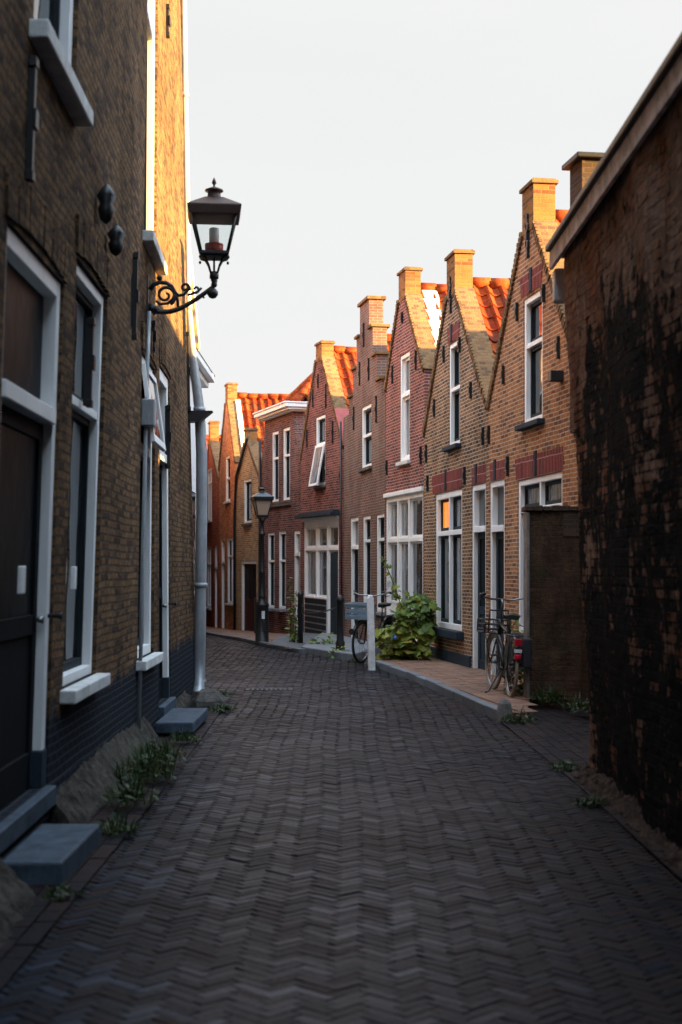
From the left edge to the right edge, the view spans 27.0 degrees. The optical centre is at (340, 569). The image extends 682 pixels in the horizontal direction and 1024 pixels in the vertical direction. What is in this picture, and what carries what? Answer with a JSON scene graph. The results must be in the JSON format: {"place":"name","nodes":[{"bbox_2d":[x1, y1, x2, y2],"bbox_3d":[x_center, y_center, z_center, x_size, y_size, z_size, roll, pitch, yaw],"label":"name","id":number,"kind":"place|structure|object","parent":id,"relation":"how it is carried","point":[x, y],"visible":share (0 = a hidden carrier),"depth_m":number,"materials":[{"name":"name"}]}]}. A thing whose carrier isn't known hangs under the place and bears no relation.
{"place":"outdoors","nodes":[
{"label":"outdoors","id":0,"kind":"place"},
{"bbox_2d":[206,626,291,648],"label":"pavement","id":1,"kind":"structure","parent":0,"point":[250,634],"depth_m":37.32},
{"bbox_2d":[250,484,273,645],"bbox_3d":[-1.661,-0.050,29.900,0.434,3.500,0.434,0,0,-14],"label":"street lamp","id":2,"kind":"object","parent":1,"relation":"on","point":[261,499],"visible":0.98,"depth_m":29.80,"materials":[{"name":"black metal"}]},
{"bbox_2d":[254,598,265,632],"bbox_3d":[-1.717,0.975,29.811,0.299,0.750,0.099,0,0,33],"label":"base door","id":3,"kind":"structure","parent":2,"relation":"in","point":[255,599],"depth_m":29.81,"materials":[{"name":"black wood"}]},
{"bbox_2d":[0,634,681,1023],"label":"road","id":4,"kind":"structure","parent":0,"point":[246,774],"depth_m":7.09,"materials":[{"name":"grey brick"}]},
{"bbox_2d":[219,689,234,696],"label":"weed tuft","id":5,"kind":"object","parent":4,"relation":"on","point":[225,693],"visible":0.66,"depth_m":17.50,"materials":[{"name":"green plant"}]},
{"bbox_2d":[245,688,292,690],"bbox_3d":[-0.940,1.574,18.629,0.620,0.020,0.300,0,0,-3],"label":"drain cover","id":6,"kind":"object","parent":4,"relation":"on","point":[256,689],"visible":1,"depth_m":18.56,"materials":[{"name":"black metal"}]},
{"bbox_2d":[345,658,366,663],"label":"weed tuft","id":7,"kind":"object","parent":4,"relation":"on","point":[352,661],"visible":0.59,"depth_m":24.21,"materials":[{"name":"green plant"}]},
{"bbox_2d":[345,580,397,663],"bbox_3d":[0.639,0.867,24.274,0.789,1.404,1.879,2,3,27],"label":"bicycle","id":8,"kind":"object","parent":4,"relation":"on","point":[360,615],"visible":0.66,"depth_m":23.81,"materials":[{"name":"black metal"}]},
{"bbox_2d":[0,638,681,990],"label":"gutter paving","id":9,"kind":"structure","parent":0,"point":[13,960],"depth_m":9.42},
{"bbox_2d":[1,824,99,886],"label":"door step","id":10,"kind":"object","parent":9,"relation":"on","point":[49,854],"depth_m":7.46,"materials":[{"name":"stone"}]},
{"bbox_2d":[32,881,85,902],"bbox_3d":[-1.386,1.567,6.895,0.248,0.089,0.335,0,0,30],"label":"weed tuft","id":11,"kind":"object","parent":9,"relation":"on","point":[57,891],"visible":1,"depth_m":6.89,"materials":[{"name":"green plant"}]},
{"bbox_2d":[89,806,143,837],"bbox_3d":[-1.359,1.509,8.549,0.310,0.196,0.388,0,0,16],"label":"weed tuft","id":12,"kind":"object","parent":9,"relation":"on","point":[121,825],"visible":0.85,"depth_m":8.54,"materials":[{"name":"green plant"}]},
{"bbox_2d":[100,765,165,809],"bbox_3d":[-1.385,1.441,9.508,0.466,0.284,0.551,0,0,-25],"label":"weed tuft","id":13,"kind":"object","parent":9,"relation":"on","point":[131,793],"visible":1,"depth_m":9.45,"materials":[{"name":"green plant"}]},
{"bbox_2d":[109,739,179,784],"bbox_3d":[-1.483,1.412,10.597,0.579,0.339,0.757,0,0,0],"label":"weed tuft","id":14,"kind":"object","parent":9,"relation":"on","point":[135,769],"visible":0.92,"depth_m":10.54,"materials":[{"name":"green plant"}]},
{"bbox_2d":[131,729,188,765],"bbox_3d":[-1.479,1.441,11.505,0.493,0.291,0.602,0,0,0],"label":"weed tuft","id":15,"kind":"object","parent":9,"relation":"on","point":[166,750],"visible":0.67,"depth_m":11.46,"materials":[{"name":"green plant"}]},
{"bbox_2d":[164,726,200,743],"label":"weed tuft","id":16,"kind":"object","parent":9,"relation":"on","point":[189,736],"visible":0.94,"depth_m":12.88,"materials":[{"name":"green plant"}]},
{"bbox_2d":[189,688,227,707],"bbox_3d":[-1.560,1.509,16.611,0.475,0.235,0.493,0,0,0],"label":"splash block","id":17,"kind":"object","parent":9,"relation":"on","point":[207,697],"depth_m":16.44,"materials":[{"name":"grey concrete"}]},
{"bbox_2d":[208,702,236,712],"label":"weed tuft","id":18,"kind":"object","parent":9,"relation":"on","point":[221,707],"visible":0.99,"depth_m":15.88,"materials":[{"name":"green plant"}]},
{"bbox_2d":[496,699,512,722],"bbox_3d":[1.719,1.532,14.957,0.175,0.335,0.175,0,0,-22],"label":"guard stone","id":19,"kind":"object","parent":9,"relation":"on","point":[504,706],"visible":0.67,"depth_m":14.90,"materials":[{"name":"grey stone"}]},
{"bbox_2d":[500,707,538,724],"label":"weed tuft","id":20,"kind":"object","parent":9,"relation":"on","point":[520,719],"visible":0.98,"depth_m":14.66,"materials":[{"name":"green plant"}]},
{"bbox_2d":[548,757,584,771],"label":"weed tuft","id":21,"kind":"object","parent":9,"relation":"on","point":[564,765],"visible":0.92,"depth_m":11.28,"materials":[{"name":"green plant"}]},
{"bbox_2d":[561,692,588,712],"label":"weed tuft","id":22,"kind":"object","parent":9,"relation":"on","point":[579,706],"visible":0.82,"depth_m":15.15,"materials":[{"name":"green plant"}]},
{"bbox_2d":[572,793,606,808],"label":"weed tuft","id":23,"kind":"object","parent":9,"relation":"on","point":[594,800],"visible":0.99,"depth_m":9.56,"materials":[{"name":"green plant"}]},
{"bbox_2d":[1,643,680,1023],"bbox_3d":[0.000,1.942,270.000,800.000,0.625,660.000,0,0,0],"label":"ground","id":24,"kind":"structure","parent":0,"point":[331,845],"depth_m":7.86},
{"bbox_2d":[0,0,212,946],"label":"brick building","id":25,"kind":"structure","parent":24,"relation":"on","point":[102,632],"depth_m":9.99,"materials":[{"name":"brown brick"}]},
{"bbox_2d":[0,403,44,809],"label":"door","id":26,"kind":"structure","parent":25,"relation":"in","point":[21,437],"depth_m":8.00,"materials":[{"name":"black wood"}]},
{"bbox_2d":[29,0,92,126],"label":"window","id":27,"kind":"structure","parent":25,"relation":"in","point":[51,28],"depth_m":8.22,"materials":[{"name":"white paint"}]},
{"bbox_2d":[60,264,110,703],"bbox_3d":[-1.800,-0.565,9.678,0.250,2.830,1.520,0,0,-1],"label":"window","id":28,"kind":"structure","parent":25,"relation":"in","point":[83,480],"depth_m":10.12,"materials":[{"name":"white paint"}]},
{"bbox_2d":[136,357,163,670],"bbox_3d":[-1.866,-0.525,13.382,0.244,2.870,1.430,0,0,-1],"label":"window","id":29,"kind":"structure","parent":25,"relation":"in","point":[153,659],"depth_m":13.92,"materials":[{"name":"white paint"}]},
{"bbox_2d":[142,0,166,274],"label":"window","id":30,"kind":"structure","parent":25,"relation":"in","point":[149,239],"depth_m":13.94,"materials":[{"name":"white paint"}]},
{"bbox_2d":[158,464,166,700],"bbox_3d":[-1.938,0.135,15.031,0.100,2.530,0.930,0,0,-1],"label":"door","id":31,"kind":"structure","parent":25,"relation":"in","point":[160,466],"depth_m":15.40,"materials":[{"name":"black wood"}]},
{"bbox_2d":[146,178,241,323],"bbox_3d":[-1.380,-2.940,13.180,0.902,1.386,0.495,0,0,-6],"label":"wall lantern","id":32,"kind":"object","parent":25,"relation":"attached to","point":[213,207],"depth_m":13.14,"materials":[{"name":"black metal"}]},
{"bbox_2d":[191,255,199,349],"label":"town house","id":33,"kind":"structure","parent":24,"relation":"on","point":[196,329],"depth_m":28.21,"materials":[{"name":"yellow brick"}]},
{"bbox_2d":[189,348,214,595],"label":"white house","id":34,"kind":"structure","parent":24,"relation":"on","point":[207,376],"depth_m":22.18,"materials":[{"name":"paint"}]},
{"bbox_2d":[192,491,195,595],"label":"window","id":35,"kind":"structure","parent":34,"relation":"in","point":[193,493],"depth_m":22.23,"materials":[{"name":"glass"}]},
{"bbox_2d":[206,421,220,627],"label":"gable house","id":36,"kind":"structure","parent":24,"relation":"on","point":[212,589],"depth_m":47.80,"materials":[{"name":"orange brick"}]},
{"bbox_2d":[206,547,210,609],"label":"window","id":37,"kind":"structure","parent":36,"relation":"in","point":[208,548],"depth_m":48.94,"materials":[{"name":"white paint"}]},
{"bbox_2d":[207,468,211,522],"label":"window","id":38,"kind":"structure","parent":36,"relation":"in","point":[209,470],"depth_m":48.65,"materials":[{"name":"white paint"}]},
{"bbox_2d":[206,435,220,447],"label":"gable house","id":39,"kind":"structure","parent":24,"relation":"on","point":[207,437],"depth_m":51.79,"materials":[{"name":"orange brick"}]},
{"bbox_2d":[233,428,263,630],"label":"gable house","id":40,"kind":"structure","parent":24,"relation":"on","point":[245,557],"depth_m":41.52,"materials":[{"name":"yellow brick"}]},
{"bbox_2d":[241,478,251,525],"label":"window","id":41,"kind":"structure","parent":40,"relation":"in","point":[247,483],"depth_m":41.48,"materials":[{"name":"white paint"}]},
{"bbox_2d":[244,564,255,630],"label":"door","id":42,"kind":"structure","parent":40,"relation":"in","point":[249,569],"depth_m":41.24,"materials":[{"name":"black wood"}]},
{"bbox_2d":[218,382,288,629],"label":"gable house","id":43,"kind":"structure","parent":24,"relation":"on","point":[240,409],"depth_m":44.25,"materials":[{"name":"brick"}]},
{"bbox_2d":[224,564,224,627],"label":"door","id":44,"kind":"structure","parent":43,"relation":"in","point":[224,564],"depth_m":45.25,"materials":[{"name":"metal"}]},
{"bbox_2d":[223,455,229,503],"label":"window","id":45,"kind":"structure","parent":43,"relation":"in","point":[227,458],"depth_m":44.49,"materials":[{"name":"white paint"}]},
{"bbox_2d":[225,538,232,605],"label":"window","id":46,"kind":"structure","parent":43,"relation":"in","point":[230,540],"depth_m":44.14,"materials":[{"name":"white paint"}]},
{"bbox_2d":[206,631,304,653],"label":"kerb","id":47,"kind":"structure","parent":24,"relation":"on","point":[277,646],"depth_m":29.41,"materials":[{"name":"stone"}]},
{"bbox_2d":[253,373,311,633],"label":"hipped house","id":48,"kind":"structure","parent":24,"relation":"on","point":[279,476],"depth_m":37.44,"materials":[{"name":"brown brick"}]},
{"bbox_2d":[268,532,274,610],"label":"window","id":49,"kind":"structure","parent":48,"relation":"in","point":[271,536],"depth_m":38.66,"materials":[{"name":"white paint"}]},
{"bbox_2d":[271,431,278,504],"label":"window","id":50,"kind":"structure","parent":48,"relation":"in","point":[276,434],"depth_m":38.23,"materials":[{"name":"white paint"}]},
{"bbox_2d":[271,531,285,611],"bbox_3d":[-1.562,0.062,37.373,0.330,2.108,0.816,0,0,-18],"label":"window","id":51,"kind":"structure","parent":48,"relation":"in","point":[282,534],"depth_m":37.62,"materials":[{"name":"white paint"}]},
{"bbox_2d":[280,427,290,502],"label":"window","id":52,"kind":"structure","parent":48,"relation":"in","point":[287,430],"depth_m":37.21,"materials":[{"name":"white paint"}]},
{"bbox_2d":[298,556,299,591],"bbox_3d":[-1.025,0.700,36.119,0.045,2.066,0.389,0,0,-18],"label":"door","id":53,"kind":"structure","parent":48,"relation":"in","point":[298,556],"depth_m":36.22,"materials":[{"name":"white wood"}]},
{"bbox_2d":[271,633,318,647],"bbox_3d":[-0.985,1.705,31.550,1.030,0.390,8.477,0,0,0],"label":"stone stoop","id":54,"kind":"object","parent":24,"relation":"on","point":[281,640],"visible":0.38,"depth_m":30.32,"materials":[{"name":"grey stone"}]},
{"bbox_2d":[297,591,303,642],"bbox_3d":[-0.834,1.070,29.200,0.130,1.220,0.124,0,0,0],"label":"iron post","id":55,"kind":"object","parent":54,"relation":"on","point":[300,594],"visible":0.9,"depth_m":29.15,"materials":[{"name":"black metal"}]},
{"bbox_2d":[294,340,356,634],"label":"gable house","id":56,"kind":"structure","parent":24,"relation":"on","point":[330,391],"depth_m":33.86,"materials":[{"name":"red brick"}]},
{"bbox_2d":[312,415,325,488],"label":"window","id":57,"kind":"structure","parent":56,"relation":"in","point":[320,426],"depth_m":34.18,"materials":[{"name":"white paint"}]},
{"bbox_2d":[330,553,337,634],"bbox_3d":[-0.130,0.614,32.927,0.030,1.980,0.749,0,0,-16],"label":"door","id":58,"kind":"structure","parent":56,"relation":"in","point":[334,556],"depth_m":33.03,"materials":[{"name":"black wood"}]},
{"bbox_2d":[328,645,349,657],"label":"plant","id":59,"kind":"object","parent":24,"relation":"on","point":[333,648],"visible":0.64,"depth_m":25.69,"materials":[{"name":"green plant"}]},
{"bbox_2d":[301,632,381,660],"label":"sidewalk","id":60,"kind":"structure","parent":24,"relation":"on","point":[320,649],"depth_m":26.84,"materials":[{"name":"grey concrete"}]},
{"bbox_2d":[307,632,336,644],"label":"plant","id":61,"kind":"object","parent":60,"relation":"on","point":[329,640],"visible":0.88,"depth_m":28.18,"materials":[{"name":"green plant"}]},
{"bbox_2d":[336,595,344,649],"bbox_3d":[-0.013,1.085,26.100,0.170,1.230,0.162,0,0,0],"label":"iron post","id":62,"kind":"object","parent":60,"relation":"on","point":[340,601],"visible":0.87,"depth_m":26.04,"materials":[{"name":"black metal"}]},
{"bbox_2d":[301,605,336,613],"bbox_3d":[-0.415,0.794,27.618,0.024,0.235,3.083,0,0,-15],"label":"iron railing","id":63,"kind":"object","parent":62,"relation":"attached to","point":[302,607],"visible":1,"depth_m":27.97,"materials":[{"name":"black metal"}]},
{"bbox_2d":[340,295,390,640],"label":"gable house","id":64,"kind":"structure","parent":24,"relation":"on","point":[364,429],"depth_m":29.89,"materials":[{"name":"brown brick"}]},
{"bbox_2d":[355,549,357,638],"bbox_3d":[0.387,0.573,30.912,0.045,2.004,0.690,0,0,-11],"label":"door","id":65,"kind":"structure","parent":64,"relation":"in","point":[356,551],"depth_m":31.14,"materials":[{"name":"black wood"}]},
{"bbox_2d":[358,404,371,472],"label":"window","id":66,"kind":"structure","parent":64,"relation":"in","point":[366,411],"depth_m":30.06,"materials":[{"name":"white paint"}]},
{"bbox_2d":[364,515,370,602],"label":"window","id":67,"kind":"structure","parent":64,"relation":"in","point":[367,541],"depth_m":29.95,"materials":[{"name":"white paint"}]},
{"bbox_2d":[376,514,384,615],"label":"window","id":68,"kind":"structure","parent":64,"relation":"in","point":[380,517],"depth_m":28.71,"materials":[{"name":"white paint"}]},
{"bbox_2d":[367,595,374,669],"bbox_3d":[0.475,1.055,22.379,0.124,1.290,0.100,0,0,-14],"label":"wooden post","id":69,"kind":"object","parent":24,"relation":"on","point":[370,633],"visible":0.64,"depth_m":22.33,"materials":[{"name":"white wood"}]},
{"bbox_2d":[383,266,446,643],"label":"gable house","id":70,"kind":"structure","parent":24,"relation":"on","point":[416,326],"depth_m":26.43,"materials":[{"name":"red brick"}]},
{"bbox_2d":[396,351,409,466],"bbox_3d":[1.223,-2.966,26.415,0.220,2.068,0.897,0,0,-11],"label":"window","id":71,"kind":"structure","parent":70,"relation":"in","point":[405,359],"depth_m":26.69,"materials":[{"name":"white paint"}]},
{"bbox_2d":[375,660,497,719],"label":"kerb","id":72,"kind":"structure","parent":24,"relation":"on","point":[483,707],"depth_m":18.03,"materials":[{"name":"stone"}]},
{"bbox_2d":[422,249,510,669],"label":"gable house","id":73,"kind":"structure","parent":24,"relation":"on","point":[455,424],"depth_m":22.65,"materials":[{"name":"brown brick"}]},
{"bbox_2d":[433,489,463,639],"bbox_3d":[1.760,-0.078,23.148,0.270,2.364,2.157,0,0,-9],"label":"window","id":74,"kind":"structure","parent":73,"relation":"in","point":[448,504],"depth_m":23.13,"materials":[{"name":"white paint"}]},
{"bbox_2d":[442,341,460,451],"bbox_3d":[1.833,-2.768,22.722,0.250,1.729,0.960,0,0,-9],"label":"window","id":75,"kind":"structure","parent":73,"relation":"in","point":[455,443],"depth_m":22.99,"materials":[{"name":"white paint"}]},
{"bbox_2d":[478,532,484,669],"bbox_3d":[2.144,0.516,21.184,0.045,2.129,0.688,0,0,-9],"label":"door","id":76,"kind":"structure","parent":73,"relation":"in","point":[481,536],"depth_m":21.37,"materials":[{"name":"black wood"}]},
{"bbox_2d":[486,178,577,682],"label":"gable house","id":77,"kind":"structure","parent":24,"relation":"on","point":[531,443],"depth_m":18.75,"materials":[{"name":"orange brick"}]},
{"bbox_2d":[496,532,503,677],"bbox_3d":[2.279,0.526,20.153,0.095,2.108,0.635,0,0,-9],"label":"door","id":78,"kind":"structure","parent":77,"relation":"in","point":[499,535],"depth_m":20.36,"materials":[{"name":"black wood"}]},
{"bbox_2d":[514,291,544,430],"bbox_3d":[2.506,-2.693,18.402,0.250,1.725,1.052,0,0,-9],"label":"window","id":79,"kind":"structure","parent":77,"relation":"in","point":[533,305],"depth_m":18.64,"materials":[{"name":"white paint"}]},
{"bbox_2d":[512,472,561,637],"bbox_3d":[2.562,-0.131,18.143,0.220,2.102,2.058,0,0,-9],"label":"window","id":80,"kind":"structure","parent":77,"relation":"in","point":[546,490],"depth_m":18.64,"materials":[{"name":"white paint"}]},
{"bbox_2d":[521,505,580,709],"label":"garden wall","id":81,"kind":"structure","parent":24,"relation":"on","point":[551,598],"depth_m":16.50,"materials":[{"name":"brick"}]},
{"bbox_2d":[562,151,603,710],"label":"terrace house","id":82,"kind":"structure","parent":24,"relation":"on","point":[580,166],"depth_m":16.40,"materials":[{"name":"brick"}]},
{"bbox_2d":[545,32,681,879],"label":"tarred barn","id":83,"kind":"structure","parent":24,"relation":"on","point":[615,242],"depth_m":8.75,"materials":[{"name":"black brick"}]},
{"bbox_2d":[187,0,681,434],"label":"sky","id":84,"kind":"structure","parent":0,"point":[358,143],"materials":[{"name":"white"}]},
{"bbox_2d":[375,656,566,723],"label":"pavement","id":85,"kind":"structure","parent":0,"point":[472,681],"depth_m":19.66,"materials":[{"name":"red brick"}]},
{"bbox_2d":[375,556,441,659],"bbox_3d":[1.105,0.681,23.601,1.172,1.785,0.830,0,0,0],"label":"vine bush","id":86,"kind":"object","parent":85,"relation":"on","point":[396,641],"visible":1,"depth_m":23.43,"materials":[{"name":"green plant"}]},
{"bbox_2d":[477,592,531,696],"bbox_3d":[2.015,0.903,17.228,0.698,1.221,1.836,3,0,-3],"label":"bicycle","id":87,"kind":"object","parent":85,"relation":"on","point":[519,653],"visible":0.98,"depth_m":17.03,"materials":[{"name":"black metal"}]},
{"bbox_2d":[502,666,522,695],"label":"plant","id":88,"kind":"object","parent":85,"relation":"on","point":[519,678],"visible":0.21,"depth_m":17.00,"materials":[{"name":"green plant"}]},
{"bbox_2d":[528,682,569,703],"bbox_3d":[2.344,1.403,16.183,0.502,0.264,0.599,0,0,0],"label":"weed tuft","id":89,"kind":"object","parent":85,"relation":"on","point":[551,698],"visible":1,"depth_m":16.15,"materials":[{"name":"green plant"}]},
{"bbox_2d":[502,597,522,689],"bbox_3d":[2.282,0.930,17.580,0.613,1.180,0.581,0,0,-31],"label":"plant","id":90,"kind":"object","parent":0,"point":[516,623],"visible":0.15,"depth_m":17.60,"materials":[{"name":"green plant"}]},
{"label":"pavement bed","id":91,"kind":"structure","parent":0,"visible":0},
{"bbox_2d":[285,577,297,641],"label":"flowering plant","id":92,"kind":"object","parent":91,"relation":"on","point":[294,633],"visible":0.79,"depth_m":29.61,"materials":[{"name":"green plant"}]},
{"bbox_3d":[-1.580,1.587,14.150,0.240,0.065,1.100,0,0,0],"label":"step support","id":93,"kind":"object","parent":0,"visible":0},
{"bbox_2d":[155,708,207,733],"bbox_3d":[-1.575,1.505,14.150,0.370,0.110,1.399,0,0,0],"label":"door step","id":94,"kind":"object","parent":93,"relation":"on","point":[187,719],"depth_m":13.71,"materials":[{"name":"stone"}]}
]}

